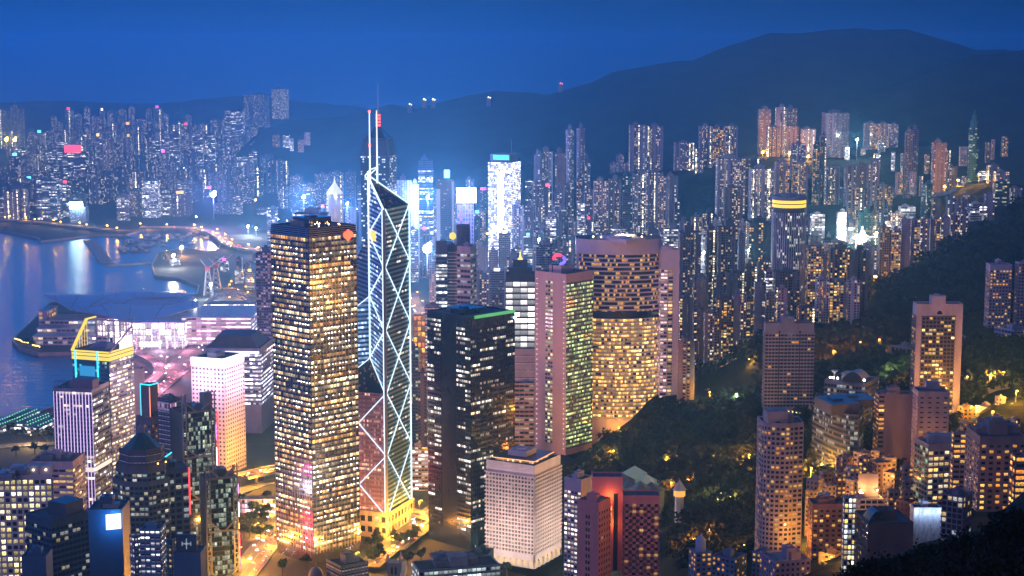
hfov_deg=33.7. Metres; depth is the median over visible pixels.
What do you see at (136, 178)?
tower
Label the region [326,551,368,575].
dark roofed courthouse
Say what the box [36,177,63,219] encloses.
glass front office
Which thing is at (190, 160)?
tower
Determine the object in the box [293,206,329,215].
flat disc building
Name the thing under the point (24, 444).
road
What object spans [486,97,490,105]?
hilltop house
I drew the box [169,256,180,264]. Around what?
tower
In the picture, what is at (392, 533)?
street tree
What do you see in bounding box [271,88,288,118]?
hazy glass slab
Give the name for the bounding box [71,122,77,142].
tower
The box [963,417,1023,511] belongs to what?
brown mansion
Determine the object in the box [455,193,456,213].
tower
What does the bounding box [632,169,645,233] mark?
apartment tower
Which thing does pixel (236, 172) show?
tower
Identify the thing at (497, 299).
tower
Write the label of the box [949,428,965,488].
narrow bay block
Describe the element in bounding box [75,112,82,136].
tower
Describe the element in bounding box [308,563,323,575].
domed courthouse
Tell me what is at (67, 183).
tower
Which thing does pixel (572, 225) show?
tower
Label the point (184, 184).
tower
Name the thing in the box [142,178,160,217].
white screen office
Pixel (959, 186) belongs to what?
road
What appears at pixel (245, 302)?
arched truss roof
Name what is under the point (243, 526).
street tree
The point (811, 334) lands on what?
window
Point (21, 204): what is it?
tower
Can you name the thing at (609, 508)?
window
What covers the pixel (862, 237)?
tower
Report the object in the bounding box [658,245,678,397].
hotel slab
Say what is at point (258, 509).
street tree
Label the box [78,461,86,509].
window
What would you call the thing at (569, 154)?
apartment tower
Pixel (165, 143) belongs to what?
tower
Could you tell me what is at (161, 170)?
tower
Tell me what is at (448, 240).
tower
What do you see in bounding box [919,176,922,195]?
slope house
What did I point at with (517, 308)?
window
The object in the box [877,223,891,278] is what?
apartment tower
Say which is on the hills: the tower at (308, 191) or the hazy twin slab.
the hazy twin slab
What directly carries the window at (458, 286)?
in the striped tower at (466, 273)
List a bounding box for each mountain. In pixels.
[224,28,1014,207]
[747,50,1023,151]
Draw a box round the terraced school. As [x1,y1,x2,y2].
[994,323,1023,336]
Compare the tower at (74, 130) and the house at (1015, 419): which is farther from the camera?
the tower at (74, 130)
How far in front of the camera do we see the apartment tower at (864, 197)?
2807.58 m
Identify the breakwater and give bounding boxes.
[83,240,113,263]
[106,262,151,265]
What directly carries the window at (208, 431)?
in the truss bank
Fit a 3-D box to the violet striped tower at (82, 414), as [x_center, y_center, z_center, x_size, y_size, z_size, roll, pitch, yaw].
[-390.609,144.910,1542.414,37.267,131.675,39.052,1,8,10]
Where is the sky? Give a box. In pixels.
[0,0,1023,102]
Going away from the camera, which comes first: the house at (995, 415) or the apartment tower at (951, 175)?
the house at (995, 415)
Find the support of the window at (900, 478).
in the house at (891, 478)
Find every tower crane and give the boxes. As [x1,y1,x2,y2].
[201,256,224,295]
[209,255,230,288]
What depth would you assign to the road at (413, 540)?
1463.28 m
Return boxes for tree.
[4,423,14,434]
[11,428,22,441]
[11,445,19,456]
[28,442,38,453]
[32,430,40,440]
[39,444,48,449]
[41,431,53,438]
[44,426,52,432]
[239,515,246,522]
[239,522,248,537]
[245,524,255,537]
[248,501,257,509]
[248,510,259,524]
[251,525,266,537]
[254,506,266,511]
[254,515,267,524]
[259,510,269,521]
[259,524,273,534]
[261,490,271,495]
[262,502,273,511]
[277,558,289,574]
[299,553,311,569]
[364,550,379,558]
[365,535,376,549]
[368,549,378,558]
[371,529,380,543]
[371,543,384,549]
[374,535,383,542]
[376,546,385,556]
[388,527,397,537]
[395,534,407,541]
[403,551,414,560]
[405,530,418,545]
[411,524,420,532]
[415,547,426,559]
[501,561,511,575]
[588,447,597,452]
[603,436,613,444]
[640,407,652,413]
[655,399,664,406]
[665,488,673,500]
[686,479,699,488]
[710,444,727,451]
[716,540,733,549]
[744,441,756,456]
[832,356,841,364]
[832,550,902,575]
[880,365,889,370]
[880,545,919,575]
[904,530,950,575]
[932,526,981,563]
[966,505,1023,561]
[999,366,1013,374]
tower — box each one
[0,108,3,148]
[0,165,8,172]
[0,174,7,195]
[0,196,3,217]
[3,109,11,147]
[3,171,16,182]
[3,190,14,218]
[6,145,13,166]
[9,129,19,152]
[9,153,23,180]
[10,103,18,130]
[13,187,29,219]
[16,147,26,167]
[18,106,25,147]
[19,178,32,198]
[23,152,38,177]
[27,137,35,153]
[28,130,34,138]
[29,199,37,214]
[32,176,41,200]
[35,130,45,147]
[36,143,45,165]
[37,169,47,177]
[39,165,46,169]
[45,147,57,163]
[46,129,53,147]
[46,162,58,178]
[51,114,57,147]
[53,376,112,509]
[54,130,62,154]
[57,120,63,131]
[57,140,67,159]
[58,159,62,178]
[62,128,70,142]
[62,183,70,215]
[63,181,71,192]
[64,107,73,141]
[68,192,86,216]
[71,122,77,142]
[71,177,89,201]
[71,316,135,480]
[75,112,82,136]
[75,135,87,150]
[75,171,86,177]
[84,105,90,137]
[86,140,94,164]
[87,164,99,178]
[88,178,99,203]
[88,493,130,575]
[90,159,102,172]
[91,114,99,140]
[92,122,103,148]
[95,133,101,159]
[99,108,105,131]
[99,171,112,196]
[100,174,111,204]
[102,136,113,169]
[103,128,112,137]
[107,109,117,129]
[112,121,122,138]
[112,166,129,203]
[112,423,190,538]
[113,137,124,167]
[116,160,126,167]
[116,193,129,220]
[118,108,126,137]
[124,122,133,154]
[125,134,132,164]
[128,104,135,147]
[128,155,139,171]
[128,188,142,215]
[129,170,145,189]
[133,125,143,154]
[136,117,143,138]
[136,382,171,458]
[143,117,153,154]
[145,136,152,169]
[146,107,151,118]
[148,163,156,179]
[151,157,159,164]
[152,139,161,157]
[153,105,161,140]
[156,161,165,189]
[159,150,168,184]
[160,112,168,140]
[160,188,171,215]
[160,251,166,259]
[161,124,168,136]
[162,132,169,159]
[167,158,176,193]
[169,123,177,155]
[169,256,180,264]
[170,131,180,169]
[171,191,191,215]
[177,177,192,202]
[178,119,188,157]
[178,167,185,178]
[181,123,192,164]
[184,148,197,180]
[185,114,191,124]
[191,350,245,470]
[192,123,198,133]
[192,132,203,165]
[192,179,203,201]
[199,122,207,154]
[199,167,209,174]
[199,173,209,188]
[204,186,214,197]
[205,131,215,167]
[209,162,223,172]
[210,118,219,156]
[210,172,217,192]
[212,256,219,267]
[215,201,232,213]
[216,134,227,163]
[217,172,226,200]
[220,258,228,270]
[221,117,223,130]
[224,153,235,179]
[226,178,239,200]
[229,134,238,153]
[230,166,243,192]
[233,194,242,213]
[235,268,243,282]
[236,256,242,269]
[237,155,248,176]
[239,135,248,149]
[240,177,254,203]
[244,161,254,193]
[244,262,250,270]
[245,269,254,289]
[249,121,257,139]
[249,150,256,184]
[252,254,255,261]
[255,166,263,195]
[255,245,271,337]
[256,207,266,213]
[259,153,273,173]
[266,158,277,192]
[267,205,277,244]
[270,214,360,564]
[277,159,288,184]
[277,185,290,207]
[290,174,302,211]
[292,205,303,218]
[302,182,315,208]
[305,202,318,207]
[314,171,328,207]
[326,176,343,222]
[329,169,343,208]
[345,170,355,205]
[345,204,356,236]
[357,110,413,538]
[357,185,360,211]
[359,205,361,243]
[360,87,396,245]
[397,174,411,226]
[410,226,418,281]
[411,178,419,263]
[411,340,418,443]
[418,154,433,249]
[418,366,427,444]
[419,226,429,278]
[420,215,428,228]
[427,304,515,550]
[429,246,435,303]
[432,233,436,247]
[433,201,436,222]
[433,223,436,233]
[436,170,454,242]
[436,239,447,308]
[444,236,452,244]
[447,224,469,305]
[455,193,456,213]
[455,220,456,243]
[457,242,476,304]
[466,176,473,187]
[474,208,485,239]
[474,210,481,217]
[474,215,481,244]
[476,187,487,213]
[476,241,486,270]
[476,267,488,305]
[488,139,520,266]
[489,246,497,305]
[490,266,503,308]
[492,289,501,307]
[498,228,510,308]
[507,251,518,270]
[511,245,520,256]
[512,199,523,258]
[521,200,526,218]
[524,230,531,264]
[525,178,533,201]
[525,200,532,270]
[533,178,540,213]
[533,212,535,226]
[533,222,549,270]
[534,149,539,183]
[535,253,592,454]
[536,199,544,227]
[536,237,554,269]
[540,146,552,216]
[543,181,551,219]
[546,212,555,242]
[552,235,562,261]
[554,184,561,234]
[555,147,565,208]
[558,204,565,239]
[558,246,570,263]
[563,234,574,263]
[564,182,573,219]
[566,124,573,186]
[566,218,567,238]
[568,217,576,238]
[573,248,575,267]
[576,123,584,188]
[576,173,583,219]
[577,197,584,234]
[584,184,592,220]
[584,218,592,234]
[585,153,589,188]
[585,214,591,234]
[593,177,608,234]
[594,208,601,234]
[608,174,620,232]
[610,161,615,173]
[612,223,621,232]
[616,153,623,171]
[620,172,632,228]
[622,189,629,232]
[624,162,628,170]
[625,223,632,233]
[628,121,645,172]
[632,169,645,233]
[645,156,651,171]
[645,167,662,234]
[647,123,662,170]
[647,221,658,234]
[660,226,667,245]
[663,172,677,227]
[663,223,677,247]
[673,140,693,170]
[674,195,679,230]
[677,335,686,400]
[678,222,700,324]
[678,292,692,339]
[679,216,689,230]
[686,336,694,399]
[691,212,701,235]
[692,303,703,363]
[693,272,706,311]
[694,146,702,173]
[698,123,712,167]
[701,231,704,272]
[702,208,713,236]
[703,308,717,363]
[705,221,715,308]
[707,219,719,228]
[712,124,724,166]
[712,272,725,311]
[714,211,723,225]
[715,154,745,215]
[715,293,733,366]
[716,218,737,275]
[723,184,742,224]
[724,123,737,157]
[726,268,744,297]
[732,288,746,359]
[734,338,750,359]
[736,219,745,260]
[737,228,745,270]
[743,262,756,294]
[745,154,761,209]
[745,216,770,265]
[746,291,753,337]
[748,164,773,220]
[753,276,765,335]
[757,106,770,154]
[757,258,770,280]
[764,268,772,292]
[764,290,776,320]
[766,124,780,156]
[771,192,806,303]
[773,157,789,194]
[773,267,799,292]
[775,103,786,154]
[776,284,786,320]
[783,124,798,156]
[786,104,796,125]
[787,290,799,320]
[790,141,805,176]
[791,160,807,214]
[796,303,814,324]
[800,126,815,157]
[805,240,824,306]
[806,214,809,233]
[808,228,823,244]
[810,211,824,235]
[811,139,819,204]
[814,274,828,323]
[818,132,826,204]
[821,109,849,157]
[822,239,847,253]
[822,251,827,277]
[824,164,839,204]
[827,243,853,281]
[828,278,845,322]
[836,209,845,240]
[839,187,843,198]
[841,493,856,571]
[843,163,855,206]
[845,276,859,324]
[846,184,858,229]
[846,213,855,229]
[846,223,856,243]
[854,161,870,187]
[854,244,868,311]
[856,227,866,245]
[857,241,877,276]
[858,184,869,219]
[858,208,871,239]
[863,121,877,149]
[867,229,877,240]
[870,158,879,205]
[871,210,876,231]
[874,182,892,224]
[877,121,888,147]
[877,206,889,233]
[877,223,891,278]
[888,122,898,147]
[890,226,900,274]
[891,210,900,228]
[898,204,915,219]
[900,215,910,268]
[903,127,912,198]
[909,216,920,263]
[909,294,962,423]
[910,124,918,195]
[919,215,929,257]
[920,180,932,218]
[929,215,940,252]
[930,138,946,192]
[931,196,940,217]
[939,214,949,238]
[945,193,954,216]
[946,164,957,189]
[949,212,959,241]
[955,199,960,214]
[959,211,968,239]
[961,192,969,212]
[967,110,978,182]
[967,201,986,221]
[984,191,994,219]
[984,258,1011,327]
[986,163,998,183]
[992,179,1009,206]
[993,169,1009,181]
[1009,185,1021,203]
[1013,259,1023,326]
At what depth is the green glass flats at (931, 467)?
1116.02 m
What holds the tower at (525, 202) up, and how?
on the city ground
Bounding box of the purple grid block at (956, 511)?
[940,486,972,539]
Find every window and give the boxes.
[0,510,26,575]
[26,520,89,575]
[54,391,94,508]
[72,360,112,480]
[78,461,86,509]
[94,388,112,499]
[112,355,134,475]
[113,481,170,537]
[141,528,166,575]
[184,412,214,543]
[192,364,245,469]
[208,488,238,575]
[244,345,273,404]
[271,234,359,551]
[327,562,367,575]
[425,318,427,438]
[427,318,470,531]
[436,271,447,308]
[448,271,456,305]
[457,253,475,303]
[468,566,499,575]
[471,320,514,531]
[487,472,558,553]
[506,300,512,304]
[513,300,519,304]
[513,306,519,310]
[515,428,533,445]
[520,300,526,304]
[520,306,526,310]
[528,300,534,304]
[528,306,534,310]
[545,349,551,442]
[564,531,576,575]
[566,281,592,447]
[585,560,589,575]
[599,508,609,575]
[624,560,657,574]
[658,270,666,394]
[689,550,710,575]
[713,556,745,575]
[755,421,801,549]
[760,554,808,575]
[762,334,813,406]
[807,505,840,559]
[812,402,863,469]
[824,381,878,426]
[841,531,853,571]
[854,515,859,565]
[873,393,882,446]
[883,478,900,503]
[910,317,954,423]
[913,443,922,502]
[941,500,970,538]
[964,436,974,504]
[984,274,1010,326]
[1009,467,1011,503]
[1013,263,1023,325]
[1015,488,1023,491]
[1016,470,1023,473]
[1016,476,1023,479]
[1016,482,1023,485]
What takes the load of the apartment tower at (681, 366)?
on the hillside
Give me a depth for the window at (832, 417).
1310.84 m
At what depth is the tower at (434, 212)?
3784.07 m
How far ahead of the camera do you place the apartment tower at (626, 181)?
3025.93 m
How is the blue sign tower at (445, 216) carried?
on the city ground
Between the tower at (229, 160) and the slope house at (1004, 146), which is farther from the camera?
the tower at (229, 160)
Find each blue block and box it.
[21,545,52,575]
[139,521,166,575]
[173,534,206,575]
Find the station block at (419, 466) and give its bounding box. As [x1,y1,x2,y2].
[412,442,427,490]
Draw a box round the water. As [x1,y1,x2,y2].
[0,103,435,418]
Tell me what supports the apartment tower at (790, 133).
on the hillside
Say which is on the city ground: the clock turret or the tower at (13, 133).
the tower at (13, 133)
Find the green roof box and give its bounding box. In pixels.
[471,543,493,556]
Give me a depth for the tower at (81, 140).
6361.07 m
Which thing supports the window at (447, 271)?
in the banded glass tower at (441, 275)
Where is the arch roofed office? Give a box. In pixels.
[824,369,878,430]
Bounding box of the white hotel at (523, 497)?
[485,445,561,568]
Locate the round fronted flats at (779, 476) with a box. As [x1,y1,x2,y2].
[754,407,803,550]
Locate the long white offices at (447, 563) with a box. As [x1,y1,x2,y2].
[411,551,500,575]
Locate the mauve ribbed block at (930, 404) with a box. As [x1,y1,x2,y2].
[910,380,949,466]
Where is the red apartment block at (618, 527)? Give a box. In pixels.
[577,472,659,575]
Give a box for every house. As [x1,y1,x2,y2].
[272,135,279,146]
[283,135,289,147]
[290,138,293,150]
[298,140,303,151]
[304,132,310,144]
[407,104,411,112]
[422,99,425,107]
[431,99,434,107]
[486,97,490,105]
[558,83,562,91]
[688,534,711,575]
[751,546,769,575]
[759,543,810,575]
[804,487,818,535]
[806,474,823,492]
[818,546,840,562]
[819,469,832,483]
[824,482,835,497]
[828,149,832,157]
[833,469,845,497]
[836,453,853,471]
[844,147,849,159]
[845,463,859,489]
[845,476,857,494]
[853,449,870,465]
[858,454,871,472]
[861,148,865,155]
[870,456,891,493]
[871,447,883,459]
[874,153,879,160]
[877,143,884,151]
[882,468,901,505]
[883,454,896,469]
[885,487,898,508]
[891,152,894,170]
[895,172,902,194]
[896,496,914,518]
[900,153,903,172]
[900,463,913,478]
[900,487,913,498]
[901,477,912,490]
[909,172,915,193]
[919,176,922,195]
[924,154,929,173]
[946,150,950,165]
[957,402,975,420]
[959,146,967,165]
[960,420,971,430]
[961,176,966,183]
[973,415,983,424]
[976,401,989,413]
[978,171,986,180]
[985,142,990,162]
[990,139,994,159]
[990,413,1002,417]
[995,394,1005,404]
[1001,136,1008,156]
[1007,416,1020,430]
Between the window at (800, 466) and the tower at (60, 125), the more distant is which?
the tower at (60, 125)
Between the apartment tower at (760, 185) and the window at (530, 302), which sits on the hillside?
the apartment tower at (760, 185)
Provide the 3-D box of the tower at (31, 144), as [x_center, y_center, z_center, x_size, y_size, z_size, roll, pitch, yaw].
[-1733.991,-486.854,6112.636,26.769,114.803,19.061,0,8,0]
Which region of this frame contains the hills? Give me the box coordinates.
[0,95,370,143]
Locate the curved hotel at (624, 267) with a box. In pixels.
[575,233,661,444]
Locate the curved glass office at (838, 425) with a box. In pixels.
[811,392,873,469]
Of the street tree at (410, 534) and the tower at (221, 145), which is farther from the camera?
the tower at (221, 145)
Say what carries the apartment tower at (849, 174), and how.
on the hillside
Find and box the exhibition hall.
[14,291,256,347]
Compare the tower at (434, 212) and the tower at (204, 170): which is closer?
the tower at (434, 212)
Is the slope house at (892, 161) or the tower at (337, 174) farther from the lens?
the tower at (337, 174)
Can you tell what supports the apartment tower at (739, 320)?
on the hillside
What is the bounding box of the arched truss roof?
[202,289,256,304]
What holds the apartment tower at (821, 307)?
on the hillside
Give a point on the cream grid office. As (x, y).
(29, 487)
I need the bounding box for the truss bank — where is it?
[157,390,239,575]
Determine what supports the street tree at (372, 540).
on the city ground
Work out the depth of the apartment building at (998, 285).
1667.74 m
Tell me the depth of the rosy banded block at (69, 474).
1494.31 m
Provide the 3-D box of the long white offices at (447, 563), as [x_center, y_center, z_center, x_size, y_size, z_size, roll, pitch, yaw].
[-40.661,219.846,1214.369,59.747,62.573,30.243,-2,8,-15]
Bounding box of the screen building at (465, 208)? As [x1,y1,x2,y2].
[456,188,475,244]
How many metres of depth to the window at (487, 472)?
1370.07 m
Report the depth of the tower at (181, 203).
4354.42 m
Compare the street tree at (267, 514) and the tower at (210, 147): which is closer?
the street tree at (267, 514)
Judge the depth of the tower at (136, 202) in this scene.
4362.05 m
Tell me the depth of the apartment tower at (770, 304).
1820.94 m
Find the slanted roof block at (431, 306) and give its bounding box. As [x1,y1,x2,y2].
[425,301,438,438]
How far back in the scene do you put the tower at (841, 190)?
3342.27 m
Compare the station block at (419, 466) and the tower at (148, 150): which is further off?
the tower at (148, 150)
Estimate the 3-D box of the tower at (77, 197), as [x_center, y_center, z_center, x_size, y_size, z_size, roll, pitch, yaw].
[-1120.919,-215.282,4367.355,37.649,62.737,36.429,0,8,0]
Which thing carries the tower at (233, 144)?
on the city ground
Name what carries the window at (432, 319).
in the black tower at (471, 382)
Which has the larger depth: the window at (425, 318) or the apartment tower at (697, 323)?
the apartment tower at (697, 323)
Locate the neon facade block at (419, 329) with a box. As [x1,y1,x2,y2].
[413,314,425,371]
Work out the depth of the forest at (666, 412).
1564.86 m
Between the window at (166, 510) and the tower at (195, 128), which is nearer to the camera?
the window at (166, 510)
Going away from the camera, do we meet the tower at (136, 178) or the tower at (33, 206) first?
the tower at (33, 206)
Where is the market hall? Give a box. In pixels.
[239,496,275,512]
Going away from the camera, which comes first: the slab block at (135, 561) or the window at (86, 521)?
the slab block at (135, 561)
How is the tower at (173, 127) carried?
on the city ground
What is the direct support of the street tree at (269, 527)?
on the city ground
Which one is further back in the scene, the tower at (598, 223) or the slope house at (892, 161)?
the slope house at (892, 161)
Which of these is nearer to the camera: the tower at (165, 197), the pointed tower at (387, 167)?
the pointed tower at (387, 167)
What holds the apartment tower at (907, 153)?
on the hillside
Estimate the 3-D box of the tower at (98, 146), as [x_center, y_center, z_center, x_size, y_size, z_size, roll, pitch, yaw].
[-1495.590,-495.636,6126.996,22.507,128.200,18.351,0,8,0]
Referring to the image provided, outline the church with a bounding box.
[386,552,406,575]
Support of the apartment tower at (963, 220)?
on the hillside
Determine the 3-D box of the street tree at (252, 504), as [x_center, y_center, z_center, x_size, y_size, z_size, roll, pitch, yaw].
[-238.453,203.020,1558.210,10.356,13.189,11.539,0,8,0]
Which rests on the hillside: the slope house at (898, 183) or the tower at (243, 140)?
the slope house at (898, 183)
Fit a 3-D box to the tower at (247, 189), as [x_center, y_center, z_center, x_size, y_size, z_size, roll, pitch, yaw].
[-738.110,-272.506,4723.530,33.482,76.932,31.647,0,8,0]
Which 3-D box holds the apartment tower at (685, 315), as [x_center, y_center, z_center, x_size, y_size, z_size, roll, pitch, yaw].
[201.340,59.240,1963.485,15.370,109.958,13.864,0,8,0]
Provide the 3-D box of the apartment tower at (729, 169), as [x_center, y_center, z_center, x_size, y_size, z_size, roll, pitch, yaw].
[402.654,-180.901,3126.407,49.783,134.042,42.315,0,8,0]
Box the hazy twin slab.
[243,93,269,126]
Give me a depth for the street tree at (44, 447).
1781.75 m
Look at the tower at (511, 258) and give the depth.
2408.12 m
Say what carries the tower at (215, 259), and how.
on the city ground
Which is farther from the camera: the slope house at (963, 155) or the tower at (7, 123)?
the tower at (7, 123)
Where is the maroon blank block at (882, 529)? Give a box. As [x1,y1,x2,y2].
[853,506,913,565]
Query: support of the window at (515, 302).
in the lit office
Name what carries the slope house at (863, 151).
on the hillside
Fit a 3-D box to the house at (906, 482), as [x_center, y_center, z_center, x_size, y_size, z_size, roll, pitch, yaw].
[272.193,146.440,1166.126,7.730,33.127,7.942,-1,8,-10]
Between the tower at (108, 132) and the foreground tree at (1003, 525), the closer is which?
the foreground tree at (1003, 525)
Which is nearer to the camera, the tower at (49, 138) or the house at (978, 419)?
the house at (978, 419)
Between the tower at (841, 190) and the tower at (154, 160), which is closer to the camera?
the tower at (841, 190)
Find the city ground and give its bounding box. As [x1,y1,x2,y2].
[0,104,578,575]
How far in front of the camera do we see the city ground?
3159.49 m
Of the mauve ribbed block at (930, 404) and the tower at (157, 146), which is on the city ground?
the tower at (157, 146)
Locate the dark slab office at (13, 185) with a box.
[6,181,30,199]
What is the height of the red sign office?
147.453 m
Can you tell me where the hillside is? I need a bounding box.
[499,146,1023,575]
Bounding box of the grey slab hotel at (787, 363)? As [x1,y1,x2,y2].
[761,314,814,414]
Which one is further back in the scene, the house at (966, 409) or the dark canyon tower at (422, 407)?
the dark canyon tower at (422, 407)
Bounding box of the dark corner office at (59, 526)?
[25,495,89,575]
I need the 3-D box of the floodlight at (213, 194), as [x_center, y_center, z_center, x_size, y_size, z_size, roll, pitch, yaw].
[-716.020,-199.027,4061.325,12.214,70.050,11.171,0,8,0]
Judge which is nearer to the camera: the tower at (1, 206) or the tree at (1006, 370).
the tree at (1006, 370)
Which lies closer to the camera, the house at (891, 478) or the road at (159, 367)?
the house at (891, 478)
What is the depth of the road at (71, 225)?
4082.90 m
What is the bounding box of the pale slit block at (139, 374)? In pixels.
[134,365,144,427]
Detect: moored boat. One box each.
[130,245,140,251]
[150,237,161,240]
[168,232,178,239]
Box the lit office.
[505,252,534,348]
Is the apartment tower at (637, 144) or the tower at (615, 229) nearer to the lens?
the tower at (615, 229)
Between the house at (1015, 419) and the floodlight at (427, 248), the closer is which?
the house at (1015, 419)
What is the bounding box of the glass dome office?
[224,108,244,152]
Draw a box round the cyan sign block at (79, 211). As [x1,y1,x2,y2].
[69,202,88,222]
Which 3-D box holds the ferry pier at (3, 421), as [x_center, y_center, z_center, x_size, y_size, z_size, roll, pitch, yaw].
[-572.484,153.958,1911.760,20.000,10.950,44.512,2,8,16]
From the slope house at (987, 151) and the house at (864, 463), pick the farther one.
the slope house at (987, 151)
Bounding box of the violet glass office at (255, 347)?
[203,329,273,432]
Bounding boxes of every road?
[0,218,131,232]
[0,442,54,448]
[133,348,165,382]
[139,226,261,252]
[158,345,205,396]
[221,287,249,300]
[226,512,276,575]
[235,464,274,482]
[239,477,274,493]
[363,506,428,566]
[400,524,428,549]
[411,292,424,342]
[411,508,427,520]
[933,177,964,196]
[982,378,1019,397]
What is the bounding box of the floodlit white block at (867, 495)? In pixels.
[855,473,883,509]
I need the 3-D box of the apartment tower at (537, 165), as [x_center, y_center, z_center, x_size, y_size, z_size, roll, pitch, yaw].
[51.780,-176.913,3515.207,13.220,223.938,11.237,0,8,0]
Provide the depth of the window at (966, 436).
1045.61 m
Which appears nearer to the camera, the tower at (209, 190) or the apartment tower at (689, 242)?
the apartment tower at (689, 242)
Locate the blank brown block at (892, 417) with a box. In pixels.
[872,385,912,465]
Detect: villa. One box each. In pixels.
[712,547,746,575]
[890,341,910,353]
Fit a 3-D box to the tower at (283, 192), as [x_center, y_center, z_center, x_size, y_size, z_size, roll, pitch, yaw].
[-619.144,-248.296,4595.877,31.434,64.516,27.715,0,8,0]
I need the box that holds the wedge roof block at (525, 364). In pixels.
[515,349,534,441]
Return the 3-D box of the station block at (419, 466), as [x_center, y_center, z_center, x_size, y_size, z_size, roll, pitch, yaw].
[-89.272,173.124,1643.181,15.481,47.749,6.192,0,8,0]
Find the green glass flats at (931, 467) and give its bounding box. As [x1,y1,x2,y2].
[912,432,950,506]
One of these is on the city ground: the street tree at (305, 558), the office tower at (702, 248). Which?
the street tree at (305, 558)
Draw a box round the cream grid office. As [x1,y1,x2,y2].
[0,463,53,575]
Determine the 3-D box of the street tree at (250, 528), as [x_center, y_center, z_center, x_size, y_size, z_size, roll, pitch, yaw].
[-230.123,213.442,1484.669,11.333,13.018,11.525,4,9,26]
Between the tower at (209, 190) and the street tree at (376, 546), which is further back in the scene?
the tower at (209, 190)
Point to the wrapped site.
(925, 517)
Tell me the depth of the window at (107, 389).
1540.79 m
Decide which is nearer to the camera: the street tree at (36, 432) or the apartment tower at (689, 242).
the street tree at (36, 432)
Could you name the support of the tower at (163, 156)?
on the city ground
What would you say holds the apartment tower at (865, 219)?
on the hillside
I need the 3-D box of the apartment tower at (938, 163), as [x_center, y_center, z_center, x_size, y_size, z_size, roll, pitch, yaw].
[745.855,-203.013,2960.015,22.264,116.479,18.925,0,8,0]
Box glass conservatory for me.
[622,466,664,514]
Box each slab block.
[129,533,140,575]
[166,537,175,575]
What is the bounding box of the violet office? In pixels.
[515,379,533,446]
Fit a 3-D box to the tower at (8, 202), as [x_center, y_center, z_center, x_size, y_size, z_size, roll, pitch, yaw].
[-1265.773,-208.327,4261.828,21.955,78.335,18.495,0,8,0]
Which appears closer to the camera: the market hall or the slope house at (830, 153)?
the market hall
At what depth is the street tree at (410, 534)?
1459.11 m
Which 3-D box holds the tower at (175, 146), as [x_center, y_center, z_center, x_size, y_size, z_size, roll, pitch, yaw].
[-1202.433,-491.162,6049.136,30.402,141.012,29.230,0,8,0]
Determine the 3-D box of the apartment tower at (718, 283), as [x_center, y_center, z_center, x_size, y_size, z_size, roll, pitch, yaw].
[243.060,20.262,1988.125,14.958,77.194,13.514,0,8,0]
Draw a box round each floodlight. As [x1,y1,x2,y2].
[211,191,215,207]
[423,242,431,275]
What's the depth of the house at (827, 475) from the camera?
1221.73 m
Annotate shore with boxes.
[0,229,220,411]
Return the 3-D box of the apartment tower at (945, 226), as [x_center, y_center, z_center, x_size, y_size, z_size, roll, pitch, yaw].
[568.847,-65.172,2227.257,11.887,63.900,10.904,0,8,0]
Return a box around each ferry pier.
[0,416,22,433]
[6,408,40,418]
[13,412,52,430]
[23,416,54,434]
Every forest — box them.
[562,195,1023,567]
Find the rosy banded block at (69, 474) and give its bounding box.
[30,449,87,510]
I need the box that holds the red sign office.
[62,145,88,182]
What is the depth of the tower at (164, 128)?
6789.91 m
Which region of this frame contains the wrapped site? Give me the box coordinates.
[910,498,941,544]
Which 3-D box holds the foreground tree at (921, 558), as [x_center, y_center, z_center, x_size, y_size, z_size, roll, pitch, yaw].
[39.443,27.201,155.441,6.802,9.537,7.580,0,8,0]
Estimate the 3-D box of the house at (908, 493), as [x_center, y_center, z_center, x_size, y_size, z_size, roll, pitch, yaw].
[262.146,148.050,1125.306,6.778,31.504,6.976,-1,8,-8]
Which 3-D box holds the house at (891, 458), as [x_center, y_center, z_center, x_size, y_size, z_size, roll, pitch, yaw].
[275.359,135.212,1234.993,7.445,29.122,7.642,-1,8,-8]
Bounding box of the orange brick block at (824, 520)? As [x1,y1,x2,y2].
[806,491,842,559]
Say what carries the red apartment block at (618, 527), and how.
on the hillside
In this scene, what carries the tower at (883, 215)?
on the city ground
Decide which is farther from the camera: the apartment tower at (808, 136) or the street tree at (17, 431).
the apartment tower at (808, 136)
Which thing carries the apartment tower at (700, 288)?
on the hillside
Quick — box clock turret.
[673,480,686,522]
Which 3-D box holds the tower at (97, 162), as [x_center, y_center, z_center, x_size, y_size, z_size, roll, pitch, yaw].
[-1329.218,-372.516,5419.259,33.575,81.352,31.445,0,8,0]
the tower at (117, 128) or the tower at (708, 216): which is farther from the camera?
the tower at (117, 128)

